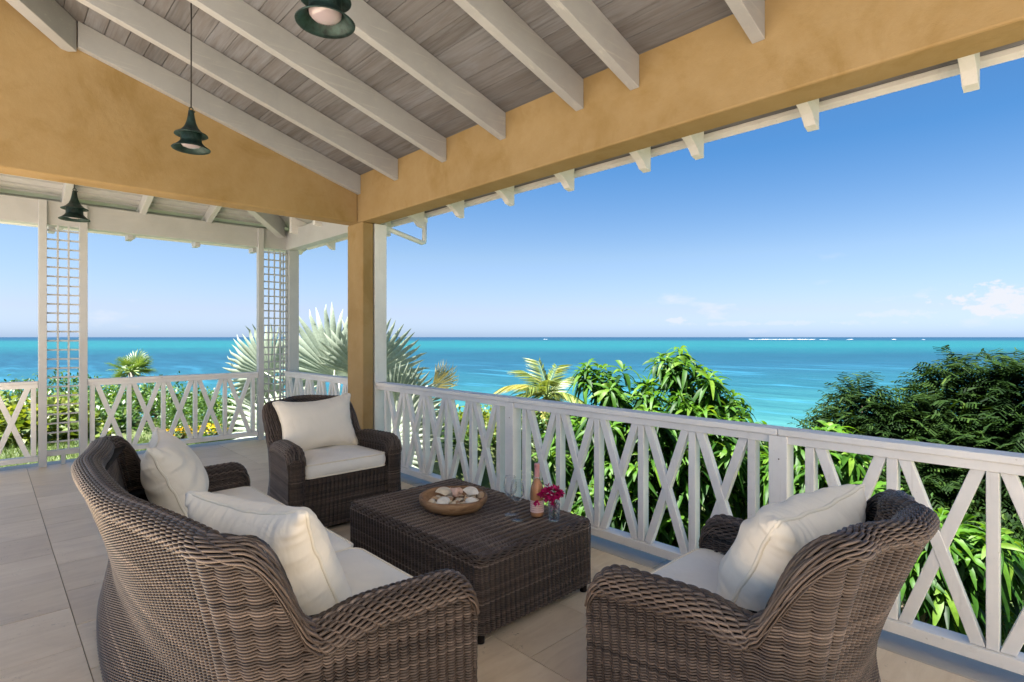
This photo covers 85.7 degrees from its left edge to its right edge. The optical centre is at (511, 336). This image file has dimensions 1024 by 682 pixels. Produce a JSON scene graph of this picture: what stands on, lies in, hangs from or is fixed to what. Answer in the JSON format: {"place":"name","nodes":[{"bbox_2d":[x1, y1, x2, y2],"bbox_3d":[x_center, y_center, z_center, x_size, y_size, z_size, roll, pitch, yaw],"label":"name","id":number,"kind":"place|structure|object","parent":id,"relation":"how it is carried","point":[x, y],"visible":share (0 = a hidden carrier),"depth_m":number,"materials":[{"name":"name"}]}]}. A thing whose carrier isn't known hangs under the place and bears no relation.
{"place":"outdoors","nodes":[
{"label":"outdoors","id":0,"kind":"place"},
{"bbox_2d":[0,436,1023,681],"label":"floor","id":1,"kind":"structure","parent":0,"point":[52,558],"depth_m":2.95,"materials":[{"name":"tile"}]},
{"bbox_2d":[0,381,37,465],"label":"railing","id":2,"kind":"object","parent":1,"relation":"on","point":[26,386],"visible":1,"depth_m":6.03,"materials":[{"name":"white paint"}]},
{"bbox_2d":[38,199,46,467],"bbox_3d":[-5.247,-0.040,6.168,0.072,2.980,0.090,0,0,-44],"label":"porch post","id":3,"kind":"object","parent":1,"relation":"on","point":[42,332],"visible":1,"depth_m":6.13,"materials":[{"name":"white paint"}]},
{"bbox_2d":[0,194,287,253],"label":"porch beam","id":4,"kind":"structure","parent":3,"relation":"on","point":[24,210],"depth_m":6.85,"materials":[{"name":"white paint"}]},
{"bbox_2d":[47,225,78,464],"bbox_3d":[-5.124,0.092,6.299,0.286,2.715,0.060,0,0,-44],"label":"trellis panel","id":5,"kind":"object","parent":1,"relation":"on","point":[62,452],"visible":0.97,"depth_m":6.28,"materials":[{"name":"white paint"}]},
{"bbox_2d":[79,205,87,455],"bbox_3d":[-4.986,-0.040,6.417,0.074,2.980,0.090,0,0,-44],"label":"porch post","id":6,"kind":"object","parent":1,"relation":"on","point":[83,335],"visible":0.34,"depth_m":6.38,"materials":[{"name":"white paint"}]},
{"bbox_2d":[88,372,257,449],"bbox_3d":[-4.282,0.935,7.116,1.902,0.890,0.120,0,0,-44],"label":"railing","id":7,"kind":"object","parent":6,"relation":"attached to","point":[129,383],"visible":0.84,"depth_m":7.09,"materials":[{"name":"white paint"}]},
{"bbox_2d":[257,228,263,439],"bbox_3d":[-3.551,-0.040,7.785,0.071,2.980,0.090,0,0,-44],"label":"porch post","id":8,"kind":"object","parent":1,"relation":"on","point":[260,328],"visible":1,"depth_m":7.75,"materials":[{"name":"white paint"}]},
{"bbox_2d":[264,249,286,431],"bbox_3d":[-3.473,0.100,8.009,0.350,2.700,0.255,0,0,-44],"label":"trellis panel","id":9,"kind":"object","parent":8,"relation":"attached to","point":[280,304],"visible":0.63,"depth_m":7.96,"materials":[{"name":"white paint"}]},
{"bbox_2d":[71,435,479,681],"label":"sofa","id":10,"kind":"object","parent":1,"relation":"on","point":[182,598],"visible":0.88,"depth_m":1.67,"materials":[{"name":"brown wicker"}]},
{"bbox_2d":[211,486,285,505],"bbox_3d":[-1.628,0.969,3.013,0.626,0.138,0.712,0,0,-44],"label":"seat cushion","id":11,"kind":"object","parent":10,"relation":"on","point":[249,493],"visible":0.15,"depth_m":3.21,"materials":[{"name":"white fabric"}]},
{"bbox_2d":[140,427,208,516],"bbox_3d":[-1.799,0.745,2.945,0.278,0.494,0.560,-27,15,-25],"label":"back pillow","id":12,"kind":"object","parent":11,"relation":"on","point":[172,471],"visible":0.81,"depth_m":2.75,"materials":[{"name":"beige fabric"}]},
{"bbox_2d":[324,527,352,551],"bbox_3d":[-1.168,0.969,2.494,0.681,0.138,0.714,0,0,-44],"label":"seat cushion","id":13,"kind":"object","parent":10,"relation":"on","point":[338,542],"visible":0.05,"depth_m":2.49,"materials":[{"name":"white fabric"}]},
{"bbox_2d":[335,547,412,595],"bbox_3d":[-0.672,0.969,2.009,0.631,0.139,0.716,0,0,-44],"label":"seat cushion","id":14,"kind":"object","parent":10,"relation":"on","point":[364,570],"visible":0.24,"depth_m":2.16,"materials":[{"name":"white fabric"}]},
{"bbox_2d":[185,491,351,615],"bbox_3d":[-0.853,0.760,1.923,0.622,0.471,0.298,-2,23,28],"label":"back pillow","id":15,"kind":"object","parent":14,"relation":"on","point":[297,539],"visible":0.51,"depth_m":1.79,"materials":[{"name":"beige fabric"}]},
{"bbox_2d":[287,250,298,388],"bbox_3d":[-3.234,0.093,8.122,0.140,2.713,0.140,0,0,-44],"label":"porch post","id":16,"kind":"object","parent":1,"relation":"on","point":[292,310],"visible":0.56,"depth_m":8.06,"materials":[{"name":"white paint"}]},
{"bbox_2d":[283,371,347,396],"bbox_3d":[-2.449,0.935,7.154,0.120,0.890,2.333,0,0,-44],"label":"front railing","id":17,"kind":"object","parent":16,"relation":"attached to","point":[320,379],"visible":0.29,"depth_m":7.34,"materials":[{"name":"white paint"}]},
{"bbox_2d":[286,222,347,250],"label":"porch side beam","id":18,"kind":"structure","parent":16,"relation":"on","point":[309,235],"depth_m":7.38,"materials":[{"name":"white paint"}]},
{"bbox_2d":[262,395,401,526],"bbox_3d":[-1.551,0.979,4.539,0.964,0.942,0.926,0,0,-44],"label":"armchair","id":19,"kind":"object","parent":1,"relation":"on","point":[327,500],"visible":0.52,"depth_m":4.24,"materials":[{"name":"brown wicker"}]},
{"bbox_2d":[290,445,385,479],"bbox_3d":[-1.456,0.969,4.441,0.694,0.138,0.630,0,0,-44],"label":"seat cushion","id":20,"kind":"object","parent":19,"relation":"on","point":[326,461],"visible":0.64,"depth_m":4.26,"materials":[{"name":"white fabric"}]},
{"bbox_2d":[272,393,358,450],"bbox_3d":[-1.600,0.715,4.547,0.674,0.457,0.230,-3,-16,-44],"label":"back pillow","id":21,"kind":"object","parent":20,"relation":"on","point":[305,426],"visible":0.92,"depth_m":4.46,"materials":[{"name":"beige fabric"}]},
{"bbox_2d":[348,222,372,428],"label":"column","id":22,"kind":"structure","parent":1,"relation":"on","point":[360,313],"depth_m":5.93,"materials":[{"name":"yellow paint"}]},
{"bbox_2d":[0,0,356,224],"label":"gable wall","id":23,"kind":"structure","parent":22,"relation":"on","point":[78,117],"depth_m":4.49,"materials":[{"name":"yellow paint"}]},
{"bbox_2d":[348,0,1023,225],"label":"front beam","id":24,"kind":"structure","parent":22,"relation":"on","point":[722,72],"depth_m":3.08,"materials":[{"name":"yellow paint"}]},
{"bbox_2d":[0,0,1023,254],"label":"ceiling","id":25,"kind":"structure","parent":24,"relation":"on","point":[384,86],"depth_m":4.01,"materials":[{"name":"white wood"}]},
{"bbox_2d":[58,184,90,221],"bbox_3d":[-4.004,-1.617,5.050,0.237,1.089,0.237,0,0,-44],"label":"pendant lamp","id":26,"kind":"object","parent":25,"relation":"hanging from","point":[74,208],"visible":0.98,"depth_m":5.02,"materials":[{"name":"green metal"}]},
{"bbox_2d":[171,3,210,154],"bbox_3d":[-2.189,-1.786,3.765,0.237,1.012,0.237,0,0,-44],"label":"pendant lamp","id":27,"kind":"object","parent":25,"relation":"hanging from","point":[190,134],"visible":1,"depth_m":3.75,"materials":[{"name":"dark green painted metal"},{"name":"frosted glass"}]},
{"bbox_2d":[294,0,354,38],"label":"pendant lamp","id":28,"kind":"object","parent":25,"relation":"hanging from","point":[329,19],"visible":1,"depth_m":2.27,"materials":[{"name":"green metal"}]},
{"bbox_2d":[373,224,386,430],"bbox_3d":[-1.475,0.111,6.064,0.145,2.678,0.128,0,0,-44],"label":"corner post","id":29,"kind":"object","parent":1,"relation":"on","point":[379,302],"visible":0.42,"depth_m":6.01,"materials":[{"name":"white paint"}]},
{"bbox_2d":[382,217,427,244],"bbox_3d":[-1.222,-1.244,6.308,0.609,0.333,0.073,0,0,-44],"label":"downpipe","id":30,"kind":"object","parent":29,"relation":"attached to","point":[409,237],"visible":0.86,"depth_m":6.38,"materials":[{"name":"white plastic"}]},
{"bbox_2d":[350,478,590,644],"bbox_3d":[-0.285,1.240,3.321,0.857,0.419,1.287,0,0,-44],"label":"coffee table","id":31,"kind":"object","parent":1,"relation":"on","point":[509,557],"visible":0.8,"depth_m":2.96,"materials":[{"name":"brown wicker"}]},
{"bbox_2d":[419,486,486,515],"bbox_3d":[-0.350,0.989,3.331,0.410,0.083,0.418,0,0,-44],"label":"bowl","id":32,"kind":"object","parent":31,"relation":"on","point":[426,496],"visible":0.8,"depth_m":3.18,"materials":[{"name":"brown wood"}]},
{"bbox_2d":[436,497,449,503],"bbox_3d":[-0.409,0.977,3.276,0.070,0.048,0.093,7,16,40],"label":"seashell","id":33,"kind":"object","parent":32,"relation":"in","point":[444,500],"visible":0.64,"depth_m":3.26,"materials":[{"name":"white"}]},
{"bbox_2d":[435,487,451,495],"bbox_3d":[-0.419,0.957,3.436,0.121,0.015,0.066,6,38,-23],"label":"seashell","id":34,"kind":"object","parent":32,"relation":"in","point":[445,491],"visible":0.96,"depth_m":3.43,"materials":[{"name":"beige"}]},
{"bbox_2d":[450,487,462,496],"bbox_3d":[-0.342,0.955,3.396,0.079,0.060,0.056,0,0,-10],"label":"seashell","id":35,"kind":"object","parent":32,"relation":"in","point":[457,492],"visible":1,"depth_m":3.38,"materials":[{"name":"pink"}]},
{"bbox_2d":[435,493,478,503],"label":"shell pieces","id":36,"kind":"object","parent":32,"relation":"in","point":[456,499],"visible":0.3,"depth_m":3.41,"materials":[{"name":"beige"}]},
{"bbox_2d":[463,486,478,495],"bbox_3d":[-0.258,0.956,3.432,0.121,0.015,0.066,7,46,28],"label":"seashell","id":37,"kind":"object","parent":32,"relation":"in","point":[470,490],"visible":1,"depth_m":3.43,"materials":[{"name":"white"}]},
{"bbox_2d":[465,497,477,502],"bbox_3d":[-0.238,0.979,3.287,0.087,0.045,0.066,6,-3,27],"label":"seashell","id":38,"kind":"object","parent":32,"relation":"in","point":[469,499],"visible":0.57,"depth_m":3.27,"materials":[{"name":"white"}]},
{"bbox_2d":[477,491,483,497],"bbox_3d":[-0.197,0.968,3.391,0.011,0.048,0.088,49,-16,-23],"label":"seashell","id":39,"kind":"object","parent":32,"relation":"in","point":[480,494],"visible":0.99,"depth_m":3.38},
{"bbox_2d":[530,463,543,517],"bbox_3d":[0.144,0.878,3.173,0.079,0.304,0.080,0,0,-44],"label":"wine bottle","id":40,"kind":"object","parent":31,"relation":"on","point":[536,511],"visible":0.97,"depth_m":3.15,"materials":[{"name":"pink glass"}]},
{"bbox_3d":[0.236,0.983,3.095,0.068,0.096,0.068,0,0,-44],"label":"vase","id":41,"kind":"object","parent":31,"relation":"on","visible":0},
{"bbox_2d":[533,483,564,517],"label":"flower sprig","id":42,"kind":"object","parent":41,"relation":"in","point":[554,496],"visible":1,"depth_m":3.08,"materials":[{"name":"plant"}]},
{"bbox_2d":[376,382,1023,674],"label":"front railing","id":43,"kind":"object","parent":1,"relation":"on","point":[894,455],"visible":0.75,"depth_m":3.33,"materials":[{"name":"white paint"}]},
{"bbox_2d":[584,489,940,681],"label":"armchair","id":44,"kind":"object","parent":1,"relation":"on","point":[822,616],"visible":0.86,"depth_m":1.59,"materials":[{"name":"brown wicker"}]},
{"bbox_2d":[650,548,724,592],"bbox_3d":[0.801,0.968,2.007,0.696,0.140,0.631,0,0,-44],"label":"seat cushion","id":45,"kind":"object","parent":44,"relation":"on","point":[698,567],"visible":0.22,"depth_m":2.17,"materials":[{"name":"white fabric"}]},
{"bbox_2d":[716,484,866,610],"bbox_3d":[0.976,0.755,1.926,0.555,0.490,0.318,-4,30,-33],"label":"back pillow","id":46,"kind":"object","parent":45,"relation":"on","point":[771,541],"visible":0.54,"depth_m":1.80,"materials":[{"name":"beige fabric"}]},
{"bbox_2d":[0,337,1023,429],"bbox_3d":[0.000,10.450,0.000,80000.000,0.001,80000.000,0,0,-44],"label":"sea","id":47,"kind":"structure","parent":0,"point":[778,381],"depth_m":268.44,"materials":[{"name":"teal liquid"}]},
{"bbox_2d":[0,417,1023,652],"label":"ground","id":48,"kind":"structure","parent":0,"point":[484,483],"depth_m":12.14,"materials":[{"name":"green plant"}]},
{"bbox_2d":[0,391,49,430],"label":"shrub","id":49,"kind":"object","parent":48,"relation":"on","point":[15,396],"visible":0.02,"depth_m":11.66,"materials":[{"name":"green plant"}]},
{"bbox_2d":[1,376,89,404],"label":"shrub","id":50,"kind":"object","parent":48,"relation":"on","point":[29,379],"visible":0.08,"depth_m":17.20,"materials":[{"name":"green plant"}]},
{"bbox_2d":[1,368,121,403],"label":"shrub","id":51,"kind":"object","parent":48,"relation":"on","point":[65,381],"visible":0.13,"depth_m":17.84,"materials":[{"name":"green plant"}]},
{"bbox_2d":[0,390,125,449],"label":"shrub","id":52,"kind":"object","parent":48,"relation":"on","point":[23,423],"visible":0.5,"depth_m":9.92,"materials":[{"name":"green plant"}]},
{"bbox_2d":[1,390,146,439],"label":"shrub","id":53,"kind":"object","parent":48,"relation":"on","point":[98,406],"visible":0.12,"depth_m":11.71,"materials":[{"name":"green plant"}]},
{"bbox_2d":[26,383,192,426],"bbox_3d":[-9.580,1.645,13.522,4.101,1.112,4.068,0,0,-44],"label":"shrub","id":54,"kind":"object","parent":48,"relation":"on","point":[115,393],"visible":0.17,"depth_m":13.40,"materials":[{"name":"green plant"}]},
{"bbox_2d":[0,433,232,466],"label":"grass","id":55,"kind":"structure","parent":48,"relation":"on","point":[7,452],"depth_m":8.80,"materials":[{"name":"green plant"}]},
{"bbox_2d":[104,349,157,394],"bbox_3d":[-11.723,1.788,17.011,1.426,2.904,1.446,0,0,-44],"label":"fan palm","id":56,"kind":"object","parent":48,"relation":"on","point":[137,363],"visible":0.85,"depth_m":16.97,"materials":[{"name":"green plant"}]},
{"bbox_2d":[47,371,228,417],"bbox_3d":[-12.458,2.282,19.101,6.381,2.267,5.855,0,0,-44],"label":"shrub","id":57,"kind":"object","parent":48,"relation":"on","point":[153,386],"visible":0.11,"depth_m":18.72,"materials":[{"name":"green plant"}]},
{"bbox_2d":[71,385,232,429],"bbox_3d":[-8.418,1.621,13.411,3.608,0.999,3.720,0,0,-44],"label":"shrub","id":58,"kind":"object","parent":48,"relation":"on","point":[156,406],"visible":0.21,"depth_m":13.05,"materials":[{"name":"green plant"}]},
{"bbox_2d":[135,407,209,438],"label":"flowering plant","id":59,"kind":"object","parent":48,"relation":"on","point":[147,428],"visible":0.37,"depth_m":10.39,"materials":[{"name":"green plant"}]},
{"bbox_2d":[152,391,242,432],"bbox_3d":[-6.884,1.686,12.931,2.906,0.916,2.872,0,0,-44],"label":"shrub","id":60,"kind":"object","parent":48,"relation":"on","point":[189,411],"visible":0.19,"depth_m":12.43,"materials":[{"name":"green plant"}]},
{"bbox_2d":[174,415,238,443],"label":"flowering plant","id":61,"kind":"object","parent":48,"relation":"on","point":[208,427],"visible":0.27,"depth_m":10.42,"materials":[{"name":"yellow plant"}]},
{"bbox_2d":[189,397,241,427],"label":"shrub","id":62,"kind":"object","parent":48,"relation":"on","point":[228,415],"visible":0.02,"depth_m":12.31,"materials":[{"name":"green plant"}]},
{"bbox_2d":[218,303,459,474],"bbox_3d":[-3.384,1.393,10.858,4.699,4.156,2.745,0,0,-5],"label":"silver palm","id":63,"kind":"object","parent":48,"relation":"on","point":[321,351],"visible":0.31,"depth_m":10.53,"materials":[{"name":"green plant"}]},
{"bbox_2d":[436,413,495,455],"bbox_3d":[-2.008,1.928,11.847,2.819,0.989,3.050,0,0,-44],"label":"shrub","id":64,"kind":"object","parent":48,"relation":"on","point":[465,438],"visible":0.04,"depth_m":11.59,"materials":[{"name":"green plant"}]},
{"bbox_2d":[435,401,531,446],"bbox_3d":[-0.939,1.975,13.029,2.920,0.952,2.890,0,0,-44],"label":"shrub","id":65,"kind":"object","parent":48,"relation":"on","point":[486,415],"visible":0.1,"depth_m":12.88,"materials":[{"name":"green plant"}]},
{"bbox_2d":[484,409,550,445],"bbox_3d":[0.023,2.073,14.071,2.792,1.013,2.848,0,0,-44],"label":"shrub","id":66,"kind":"object","parent":48,"relation":"on","point":[542,425],"visible":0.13,"depth_m":13.60,"materials":[{"name":"green plant"}]},
{"bbox_2d":[494,358,583,432],"bbox_3d":[0.948,1.782,14.935,2.641,2.437,2.672,0,0,-44],"label":"coconut palm","id":67,"kind":"object","parent":48,"relation":"on","point":[555,385],"visible":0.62,"depth_m":14.97,"materials":[{"name":"green plant"}]},
{"bbox_2d":[531,345,768,547],"bbox_3d":[2.272,2.441,8.064,3.991,4.638,2.150,0,0,9],"label":"mango tree","id":68,"kind":"object","parent":48,"relation":"on","point":[684,396],"visible":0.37,"depth_m":7.70,"materials":[{"name":"green plant"}]},
{"bbox_2d":[760,420,1023,651],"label":"mango tree","id":69,"kind":"object","parent":48,"relation":"on","point":[967,548],"visible":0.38,"depth_m":5.47,"materials":[{"name":"green plant"}]},
{"bbox_2d":[788,371,1008,522],"bbox_3d":[8.459,3.014,12.575,4.512,4.422,4.051,0,0,-13],"label":"dark tree","id":70,"kind":"object","parent":48,"relation":"on","point":[877,420],"visible":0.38,"depth_m":12.46,"materials":[{"name":"green plant"}]},
{"bbox_2d":[863,458,966,515],"bbox_3d":[5.939,3.215,9.257,3.094,2.894,3.018,0,0,-44],"label":"shrub","id":71,"kind":"object","parent":48,"relation":"on","point":[901,488],"visible":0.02,"depth_m":9.34,"materials":[{"name":"green plant"}]},
{"bbox_2d":[878,345,1023,536],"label":"dark tree","id":72,"kind":"object","parent":48,"relation":"on","point":[934,400],"visible":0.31,"depth_m":12.30,"materials":[{"name":"green plant"}]},
{"bbox_2d":[900,522,1022,643],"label":"shrub","id":73,"kind":"object","parent":48,"relation":"on","point":[902,606],"depth_m":8.42,"materials":[{"name":"green plant"}]},
{"bbox_2d":[900,502,1023,633],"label":"shrub","id":74,"kind":"object","parent":48,"relation":"on","point":[1020,530],"visible":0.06,"depth_m":8.23,"materials":[{"name":"green plant"}]},
{"bbox_2d":[930,492,1023,601],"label":"shrub","id":75,"kind":"object","parent":48,"relation":"on","point":[1006,514],"visible":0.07,"depth_m":9.17,"materials":[{"name":"green plant"}]},
{"bbox_2d":[942,347,1023,531],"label":"dark tree","id":76,"kind":"object","parent":48,"relation":"on","point":[1012,379],"visible":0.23,"depth_m":11.76,"materials":[{"name":"green plant"}]},
{"bbox_2d":[0,57,1023,336],"label":"sky","id":77,"kind":"structure","parent":0,"point":[900,215],"materials":[{"name":"blue"}]}
]}

